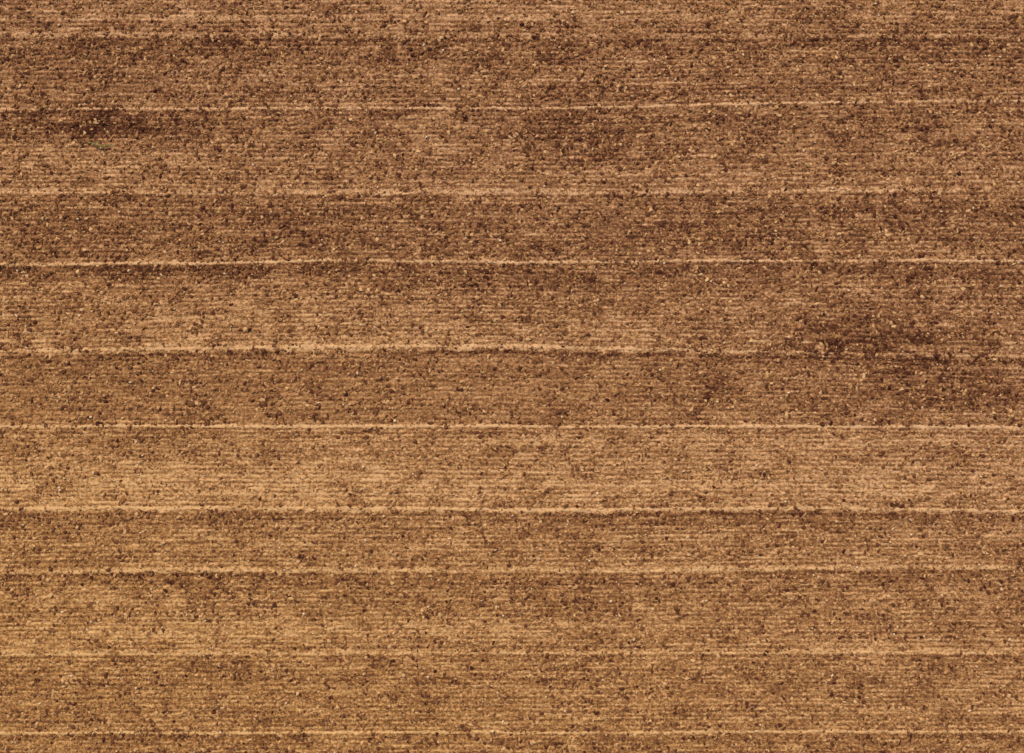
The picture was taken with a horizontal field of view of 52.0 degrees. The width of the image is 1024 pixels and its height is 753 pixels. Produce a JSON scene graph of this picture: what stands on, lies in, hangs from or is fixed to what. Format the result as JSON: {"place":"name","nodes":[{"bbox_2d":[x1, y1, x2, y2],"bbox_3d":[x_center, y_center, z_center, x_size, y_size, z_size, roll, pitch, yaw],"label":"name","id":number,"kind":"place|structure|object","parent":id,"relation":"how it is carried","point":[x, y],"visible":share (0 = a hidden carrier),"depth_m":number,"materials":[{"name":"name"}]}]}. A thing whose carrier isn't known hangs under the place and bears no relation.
{"place":"outdoors","nodes":[
{"label":"outdoors","id":0,"kind":"place"},
{"bbox_2d":[0,0,1023,752],"bbox_3d":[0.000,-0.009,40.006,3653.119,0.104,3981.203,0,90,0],"label":"ploughed field","id":1,"kind":"structure","parent":0,"point":[406,418],"depth_m":40.00,"materials":[{"name":"soil"}]},
{"bbox_2d":[89,141,113,148],"bbox_3d":[-15.600,-8.780,39.843,1.015,0.083,0.237,16,90,0],"label":"green weed","id":2,"kind":"object","parent":1,"relation":"on","point":[101,145],"visible":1,"depth_m":39.83,"materials":[{"name":"green plant"}]},
{"bbox_2d":[0,0,1023,752],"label":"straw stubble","id":3,"kind":"object","parent":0,"point":[492,408],"visible":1,"depth_m":39.96,"materials":[{"name":"beige plant"}]},
{"bbox_2d":[0,0,1023,752],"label":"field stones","id":4,"kind":"object","parent":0,"point":[506,376],"visible":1,"depth_m":39.96,"materials":[{"name":"stone"}]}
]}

